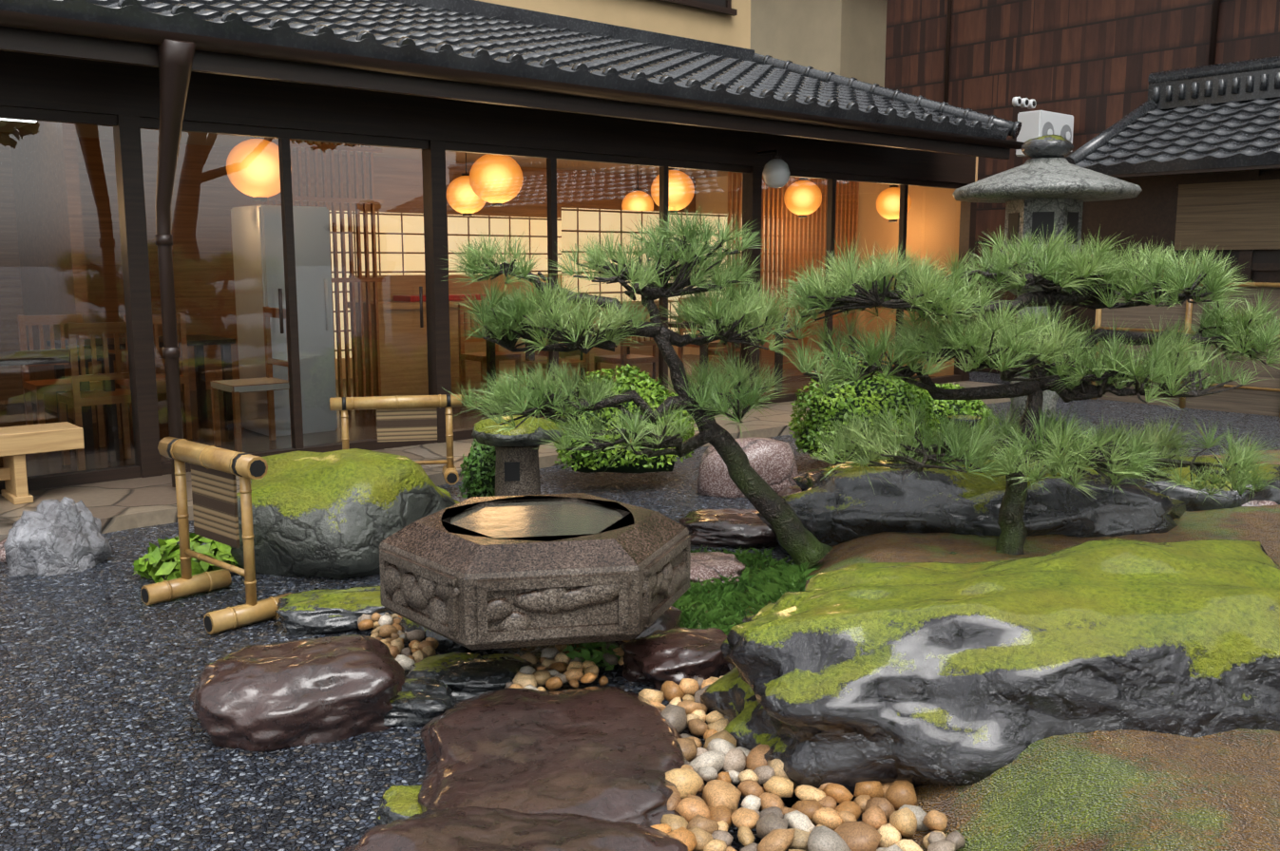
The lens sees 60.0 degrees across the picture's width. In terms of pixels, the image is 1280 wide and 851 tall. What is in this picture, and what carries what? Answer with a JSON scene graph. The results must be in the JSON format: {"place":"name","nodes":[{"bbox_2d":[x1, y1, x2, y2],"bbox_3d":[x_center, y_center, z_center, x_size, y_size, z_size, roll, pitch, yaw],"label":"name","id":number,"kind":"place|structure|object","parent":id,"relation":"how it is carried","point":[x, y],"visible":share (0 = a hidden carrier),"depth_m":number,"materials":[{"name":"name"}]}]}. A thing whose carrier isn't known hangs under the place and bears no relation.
{"place":"outdoors","nodes":[
{"label":"outdoors","id":0,"kind":"place"},
{"bbox_2d":[0,117,37,122],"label":"interior fluorescent tubes","id":1,"kind":"object","parent":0,"point":[1,119],"depth_m":8.99},
{"bbox_2d":[0,120,695,423],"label":"interior timber wall","id":2,"kind":"structure","parent":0,"point":[609,178],"depth_m":11.02,"materials":[{"name":"brown wood"}]},
{"bbox_2d":[0,120,737,178],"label":"interior ceiling","id":3,"kind":"structure","parent":0,"point":[198,141],"depth_m":12.23,"materials":[{"name":"brown wood"}]},
{"bbox_2d":[251,136,897,222],"bbox_3d":[-1.495,-2.409,10.715,9.450,0.738,2.695,-7,11,-40],"label":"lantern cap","id":4,"kind":"object","parent":3,"relation":"hanging from","point":[257,199],"depth_m":11.91,"materials":[{"name":"black metal"}]},
{"bbox_2d":[0,354,936,477],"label":"interior floor","id":5,"kind":"structure","parent":0,"point":[97,455],"depth_m":8.97,"materials":[{"name":"brown wood"}]},
{"bbox_2d":[210,306,291,452],"bbox_3d":[-2.789,-0.343,7.988,0.450,1.000,0.450,-7,11,-40],"label":"interior chair","id":6,"kind":"object","parent":5,"relation":"on","point":[231,389],"depth_m":8.02,"materials":[{"name":"brown wood"}]},
{"bbox_2d":[230,204,337,436],"bbox_3d":[-2.795,-0.832,8.744,0.550,1.750,0.642,-7,11,-40],"label":"refrigerator","id":7,"kind":"object","parent":5,"relation":"on","point":[322,403],"depth_m":8.55,"materials":[{"name":"white paint"}]},
{"bbox_2d":[17,297,761,471],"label":"dark interior chairs","id":8,"kind":"object","parent":5,"relation":"on","point":[77,380],"depth_m":8.04,"materials":[{"name":"brown wood"}]},
{"bbox_2d":[0,321,787,461],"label":"interior tables","id":9,"kind":"object","parent":5,"relation":"on","point":[200,393],"depth_m":8.66,"materials":[{"name":"brown wood"}]},
{"bbox_2d":[347,273,673,397],"bbox_3d":[-1.280,-1.033,12.027,3.800,1.200,0.700,-7,11,-40],"label":"interior counter","id":10,"kind":"object","parent":5,"relation":"on","point":[405,329],"depth_m":11.02,"materials":[{"name":"brown wood"}]},
{"bbox_2d":[393,293,491,302],"bbox_3d":[-1.988,-1.310,11.347,1.000,0.055,0.350,-7,11,-40],"label":"red tray","id":11,"kind":"object","parent":10,"relation":"on","point":[450,296],"depth_m":11.19,"materials":[{"name":"red"}]},
{"bbox_2d":[0,381,1011,541],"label":"terrace paving","id":12,"kind":"structure","parent":0,"point":[122,505],"depth_m":6.70,"materials":[{"name":"grey stone"}]},
{"bbox_2d":[0,421,84,504],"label":"bench","id":13,"kind":"object","parent":12,"relation":"on","point":[18,444],"visible":1,"depth_m":6.25,"materials":[{"name":"brown wood"}]},
{"bbox_2d":[329,394,461,484],"bbox_3d":[-1.479,0.085,6.780,0.781,0.539,0.300,-2,9,-13],"label":"bamboo barrier","id":14,"kind":"object","parent":12,"relation":"on","point":[396,402],"visible":0.6,"depth_m":6.73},
{"bbox_2d":[329,394,462,483],"bbox_3d":[-1.479,0.079,6.779,0.787,0.526,0.306,-2,9,-13],"label":"bamboo fence panel","id":15,"kind":"object","parent":14,"relation":"attached to","point":[398,425],"visible":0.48,"depth_m":6.77,"materials":[{"name":"black"}]},
{"bbox_2d":[0,3,1010,494],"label":"building timber frame","id":16,"kind":"object","parent":12,"relation":"on","point":[63,78],"visible":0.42,"depth_m":7.71,"materials":[{"name":"brown wood"}]},
{"bbox_2d":[0,117,965,477],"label":"building glass","id":17,"kind":"object","parent":16,"relation":"in","point":[515,215],"visible":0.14,"depth_m":7.75,"materials":[{"name":"clear glass"}]},
{"bbox_2d":[0,0,1021,139],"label":"roof tiles","id":18,"kind":"object","parent":16,"relation":"on","point":[474,35],"visible":1,"depth_m":8.66,"materials":[{"name":"grey tile"}]},
{"bbox_2d":[172,0,750,49],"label":"storey wall","id":19,"kind":"structure","parent":18,"relation":"on","point":[677,20],"depth_m":11.76,"materials":[{"name":"beige paint"}]},
{"bbox_2d":[657,0,737,16],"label":"storey windows","id":20,"kind":"structure","parent":19,"relation":"in","point":[723,7],"depth_m":12.13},
{"bbox_2d":[0,9,1024,487],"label":"gutter downpipe","id":21,"kind":"object","parent":16,"relation":"attached to","point":[177,51],"visible":0.9,"depth_m":6.42,"materials":[{"name":"brown"}]},
{"bbox_2d":[757,149,781,159],"bbox_3d":[1.169,-2.455,10.072,0.090,0.089,0.285,-7,11,-40],"label":"lamp bracket","id":22,"kind":"object","parent":16,"relation":"attached to","point":[775,156],"visible":0.88,"depth_m":10.00,"materials":[{"name":"black metal"}]},
{"bbox_2d":[762,158,790,188],"bbox_3d":[1.232,-2.292,10.021,0.260,0.290,0.260,-7,11,-40],"label":"globe lamp","id":23,"kind":"object","parent":16,"relation":"attached to","point":[775,173],"visible":0.92,"depth_m":9.93,"materials":[{"name":"white glass"}]},
{"bbox_2d":[328,208,787,359],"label":"interior shoji screens","id":24,"kind":"object","parent":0,"point":[408,222],"depth_m":12.83,"materials":[{"name":"beige paper"}]},
{"bbox_2d":[264,137,859,411],"bbox_3d":[-0.253,-1.632,11.560,7.220,2.520,0.550,-7,11,-40],"label":"slatted screen","id":25,"kind":"object","parent":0,"point":[773,252],"depth_m":10.20,"materials":[{"name":"brown wood"}]},
{"bbox_2d":[226,138,911,219],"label":"globe pendant lights","id":26,"kind":"object","parent":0,"point":[469,204],"depth_m":9.56,"materials":[{"name":"orange"}]},
{"bbox_2d":[0,371,1279,850],"bbox_3d":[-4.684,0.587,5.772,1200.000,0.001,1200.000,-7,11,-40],"label":"gravel ground","id":27,"kind":"structure","parent":0,"point":[106,744],"depth_m":3.53,"materials":[{"name":"grey gravel"}]},
{"bbox_2d":[0,537,7,562],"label":"quartz rock","id":28,"kind":"object","parent":27,"relation":"on","point":[2,553],"visible":0.04,"depth_m":5.31,"materials":[{"name":"pink stone"}]},
{"bbox_2d":[3,496,113,576],"bbox_3d":[-2.740,0.516,5.223,0.466,0.385,0.342,-7,11,-40],"label":"quartz rock","id":29,"kind":"object","parent":27,"relation":"on","point":[47,538],"visible":0.83,"depth_m":5.12,"materials":[{"name":"grey stone"}]},
{"bbox_2d":[133,533,238,583],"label":"plant leaves","id":30,"kind":"object","parent":27,"relation":"on","point":[164,560],"visible":0.52,"depth_m":4.99,"materials":[{"name":"green plant"}]},
{"bbox_2d":[140,437,291,634],"bbox_3d":[-1.739,0.420,4.530,0.746,0.684,0.360,7,11,42],"label":"bamboo fence frame","id":31,"kind":"object","parent":27,"relation":"on","point":[187,583],"visible":1,"depth_m":4.45,"materials":[{"name":"beige wood"}]},
{"bbox_2d":[141,438,266,632],"bbox_3d":[-1.739,0.415,4.529,0.752,0.671,0.366,7,11,42],"label":"bamboo fence panel","id":32,"kind":"object","parent":31,"relation":"attached to","point":[215,505],"visible":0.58,"depth_m":4.48,"materials":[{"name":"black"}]},
{"bbox_2d":[189,634,408,751],"bbox_3d":[-1.048,0.827,3.483,0.686,0.237,0.490,-3,9,-21],"label":"boulder","id":33,"kind":"object","parent":27,"relation":"on","point":[277,697],"visible":0.88,"depth_m":3.32,"materials":[{"name":"brown stone"}]},
{"bbox_2d":[272,586,394,635],"bbox_3d":[-1.161,0.731,4.432,0.584,0.130,0.345,-2,9,-15],"label":"mossy rock","id":34,"kind":"object","parent":27,"relation":"on","point":[319,611],"visible":0.75,"depth_m":4.30,"materials":[{"name":"stone"}]},
{"bbox_2d":[224,448,458,578],"bbox_3d":[-1.373,0.386,5.538,1.003,0.590,1.403,6,10,35],"label":"mossy boulder","id":35,"kind":"object","parent":27,"relation":"on","point":[341,514],"visible":0.79,"depth_m":5.04,"materials":[{"name":"grey stone"}]},
{"bbox_2d":[374,785,421,825],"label":"mossy rock","id":36,"kind":"object","parent":27,"relation":"on","point":[398,803],"visible":0.25,"depth_m":2.81,"materials":[{"name":"stone"}]},
{"bbox_2d":[383,677,458,726],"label":"rock","id":37,"kind":"object","parent":27,"relation":"on","point":[419,701],"visible":0.56,"depth_m":3.43,"materials":[{"name":"stone"}]},
{"bbox_2d":[399,616,481,653],"bbox_3d":[-0.685,0.745,4.236,0.407,0.167,0.410,6,10,37],"label":"stone basin foot","id":38,"kind":"object","parent":27,"relation":"on","point":[446,646],"visible":0.15,"depth_m":4.05},
{"bbox_2d":[379,493,690,650],"bbox_3d":[-0.362,0.480,3.945,1.004,0.320,1.100,-7,11,-40],"label":"stone water basin","id":39,"kind":"object","parent":38,"relation":"on","point":[627,577],"visible":0.94,"depth_m":3.53,"materials":[{"name":"stone"}]},
{"bbox_2d":[450,500,623,538],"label":"water","id":40,"kind":"structure","parent":39,"relation":"in","point":[528,519],"depth_m":3.93,"materials":[{"name":"clear liquid"}]},
{"bbox_2d":[405,651,534,701],"bbox_3d":[-0.567,0.845,3.749,0.447,0.095,0.290,0,8,-2],"label":"mossy rock","id":41,"kind":"object","parent":27,"relation":"on","point":[464,676],"visible":0.56,"depth_m":3.68,"materials":[{"name":"stone"}]},
{"bbox_2d":[457,439,496,498],"bbox_3d":[-0.854,0.231,6.281,0.358,0.397,0.365,-7,11,-40],"label":"small shrub","id":42,"kind":"object","parent":27,"relation":"on","point":[467,473],"depth_m":6.17,"materials":[{"name":"green plant"}]},
{"bbox_2d":[341,806,687,850],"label":"stone step","id":43,"kind":"object","parent":27,"relation":"on","point":[471,829],"visible":1,"depth_m":2.42,"materials":[{"name":"brown stone"}]},
{"bbox_2d":[494,444,540,496],"bbox_3d":[-0.659,0.325,5.977,0.300,0.460,0.300,-7,11,-40],"label":"stone lantern","id":44,"kind":"object","parent":27,"relation":"on","point":[517,470],"visible":0.54,"depth_m":5.86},
{"bbox_2d":[471,415,563,446],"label":"stone lantern roof","id":45,"kind":"structure","parent":44,"relation":"on","point":[522,434],"depth_m":5.77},
{"bbox_2d":[418,686,706,826],"bbox_3d":[-0.229,0.916,3.066,0.757,0.163,0.983,-2,8,-11],"label":"stone step","id":46,"kind":"object","parent":27,"relation":"on","point":[613,754],"visible":0.73,"depth_m":2.94,"materials":[{"name":"brown stone"}]},
{"bbox_2d":[547,363,697,474],"bbox_3d":[-0.099,-0.057,7.156,1.066,0.680,0.958,-7,11,-40],"label":"round shrub","id":47,"kind":"object","parent":27,"relation":"on","point":[646,381],"depth_m":6.88,"materials":[{"name":"green plant"}]},
{"bbox_2d":[614,606,682,645],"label":"rock","id":48,"kind":"object","parent":27,"relation":"on","point":[669,618],"visible":0.04,"depth_m":4.10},
{"bbox_2d":[618,627,730,690],"bbox_3d":[0.155,0.802,3.873,0.448,0.153,0.340,-7,11,-40],"label":"rock","id":49,"kind":"object","parent":27,"relation":"on","point":[676,656],"visible":0.69,"depth_m":3.77,"materials":[{"name":"brown stone"}]},
{"bbox_2d":[678,508,779,548],"bbox_3d":[0.517,0.531,5.767,0.669,0.144,0.500,-1,8,-4],"label":"flat stone","id":50,"kind":"object","parent":27,"relation":"on","point":[740,528],"visible":0.62,"depth_m":5.59,"materials":[{"name":"grey stone"}]},
{"bbox_2d":[696,437,797,497],"bbox_3d":[0.669,0.258,6.967,0.626,0.394,0.499,0,8,1],"label":"pink boulder","id":51,"kind":"object","parent":27,"relation":"on","point":[773,463],"visible":0.46,"depth_m":6.76,"materials":[{"name":"stone"}]},
{"bbox_2d":[778,484,802,496],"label":"rock","id":52,"kind":"object","parent":27,"relation":"on","point":[786,490],"visible":0.08,"depth_m":6.29,"materials":[{"name":"stone"}]},
{"bbox_2d":[750,0,887,87],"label":"wall","id":53,"kind":"structure","parent":27,"relation":"on","point":[845,38],"depth_m":20.23,"materials":[{"name":"beige paint"}]},
{"bbox_2d":[787,357,940,463],"bbox_3d":[1.510,-0.118,7.551,1.148,0.710,1.014,-7,11,-40],"label":"round shrub","id":54,"kind":"object","parent":27,"relation":"on","point":[911,392],"depth_m":7.27,"materials":[{"name":"green plant"}]},
{"bbox_2d":[908,381,997,440],"bbox_3d":[2.281,-0.116,8.562,1.028,0.465,0.876,-7,11,-40],"label":"round shrub","id":55,"kind":"object","parent":27,"relation":"on","point":[975,407],"depth_m":8.32,"materials":[{"name":"green plant"}]},
{"bbox_2d":[948,415,981,428],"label":"mossy rock","id":56,"kind":"object","parent":27,"relation":"on","point":[971,417],"visible":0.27,"depth_m":7.18,"materials":[{"name":"stone"}]},
{"bbox_2d":[748,449,1279,850],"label":"mossy ground","id":57,"kind":"structure","parent":27,"relation":"on","point":[1123,791],"depth_m":2.63,"materials":[{"name":"green plant"}]},
{"bbox_2d":[441,203,832,569],"bbox_3d":[0.002,-0.150,4.876,1.747,1.651,0.965,-2,8,-11],"label":"leaning pine","id":58,"kind":"object","parent":57,"relation":"on","point":[509,312],"depth_m":4.74,"materials":[{"name":"green plant"}]},
{"bbox_2d":[357,612,965,850],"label":"stream pebbles","id":59,"kind":"object","parent":57,"relation":"on","point":[892,813],"depth_m":2.78,"materials":[{"name":"beige stone"}]},
{"bbox_2d":[562,642,620,673],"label":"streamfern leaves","id":60,"kind":"object","parent":59,"relation":"on","point":[588,651],"visible":0.65,"depth_m":3.82,"materials":[{"name":"green plant"}]},
{"bbox_2d":[699,538,1279,814],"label":"mossy boulder","id":61,"kind":"object","parent":57,"relation":"on","point":[937,674],"visible":0.79,"depth_m":2.90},
{"bbox_2d":[756,456,1279,553],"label":"boulder","id":62,"kind":"object","parent":57,"relation":"on","point":[842,505],"visible":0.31,"depth_m":5.15,"materials":[{"name":"grey stone"}]},
{"bbox_2d":[769,221,1279,555],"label":"pine","id":63,"kind":"object","parent":57,"relation":"on","point":[925,277],"depth_m":4.53,"materials":[{"name":"green plant"}]},
{"bbox_2d":[1241,500,1277,506],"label":"rock","id":64,"kind":"object","parent":57,"relation":"on","point":[1258,503],"visible":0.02,"depth_m":5.53,"materials":[{"name":"pink stone"}]},
{"bbox_2d":[952,157,1142,435],"bbox_3d":[2.225,-0.518,6.210,0.980,1.900,0.980,-7,11,-40],"label":"tall stone lantern","id":65,"kind":"object","parent":27,"relation":"on","point":[1040,194],"visible":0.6,"depth_m":5.94,"materials":[{"name":"grey"}]},
{"bbox_2d":[1020,134,1074,158],"bbox_3d":[2.224,-1.517,6.063,0.289,0.141,0.260,-7,11,-40],"label":"lantern finial","id":66,"kind":"object","parent":65,"relation":"on","point":[1051,146],"visible":0.88,"depth_m":5.97,"materials":[{"name":"stone"}]},
{"bbox_2d":[884,0,1279,374],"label":"building wall","id":67,"kind":"structure","parent":27,"relation":"on","point":[1090,66],"depth_m":13.44,"materials":[{"name":"brown wood"}]},
{"bbox_2d":[1012,96,1073,157],"bbox_3d":[4.563,-3.422,12.820,1.275,0.600,0.330,-7,11,-40],"label":"air conditioner unit","id":68,"kind":"object","parent":67,"relation":"attached to","point":[1036,124],"visible":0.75,"depth_m":12.77,"materials":[{"name":"white paint"}]},
{"bbox_2d":[943,0,1219,102],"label":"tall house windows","id":69,"kind":"structure","parent":67,"relation":"attached to","point":[1213,31],"depth_m":14.37,"materials":[{"name":"brown wood"}]},
{"bbox_2d":[1091,277,1279,417],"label":"bamboo fence rails","id":70,"kind":"object","parent":27,"relation":"on","point":[1189,311],"visible":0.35,"depth_m":10.85,"materials":[{"name":"brown wood"}]},
{"bbox_2d":[1096,286,1279,417],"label":"brushwood fence","id":71,"kind":"object","parent":27,"relation":"on","point":[1266,403],"visible":0.2,"depth_m":10.72,"materials":[{"name":"brown wood"}]},
{"bbox_2d":[334,156,978,380],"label":"interior walls","id":72,"kind":"structure","parent":0,"point":[719,200],"depth_m":13.38,"materials":[{"name":"beige paint"}]},
{"bbox_2d":[674,557,772,628],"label":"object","id":73,"kind":"structure","parent":0,"point":[698,626],"depth_m":4.56,"materials":[{"name":"green plant"}]},
{"bbox_2d":[690,552,745,585],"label":"flat stone","id":74,"kind":"object","parent":73,"relation":"on","point":[706,565],"visible":0.35,"depth_m":4.93,"materials":[{"name":"pink stone"}]},
{"bbox_2d":[671,545,821,635],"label":"mondo grass","id":75,"kind":"structure","parent":73,"relation":"on","point":[776,582],"depth_m":4.58,"materials":[{"name":"green plant"}]},
{"bbox_2d":[1060,139,1279,387],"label":"wing wall","id":76,"kind":"structure","parent":0,"point":[1147,214],"depth_m":11.43,"materials":[{"name":"brown wood"}]},
{"bbox_2d":[1065,56,1279,174],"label":"wing roof tiles","id":77,"kind":"object","parent":76,"relation":"on","point":[1184,99],"visible":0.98,"depth_m":11.48,"materials":[{"name":"grey ceramic"}]},
{"bbox_2d":[1174,179,1279,250],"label":"wooden shutter","id":78,"kind":"object","parent":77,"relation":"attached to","point":[1234,216],"visible":0.89,"depth_m":10.79,"materials":[{"name":"brown wood"}]},
{"bbox_2d":[1176,249,1279,263],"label":"window","id":79,"kind":"structure","parent":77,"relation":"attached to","point":[1266,256],"depth_m":10.83,"materials":[{"name":"black"}]}
]}

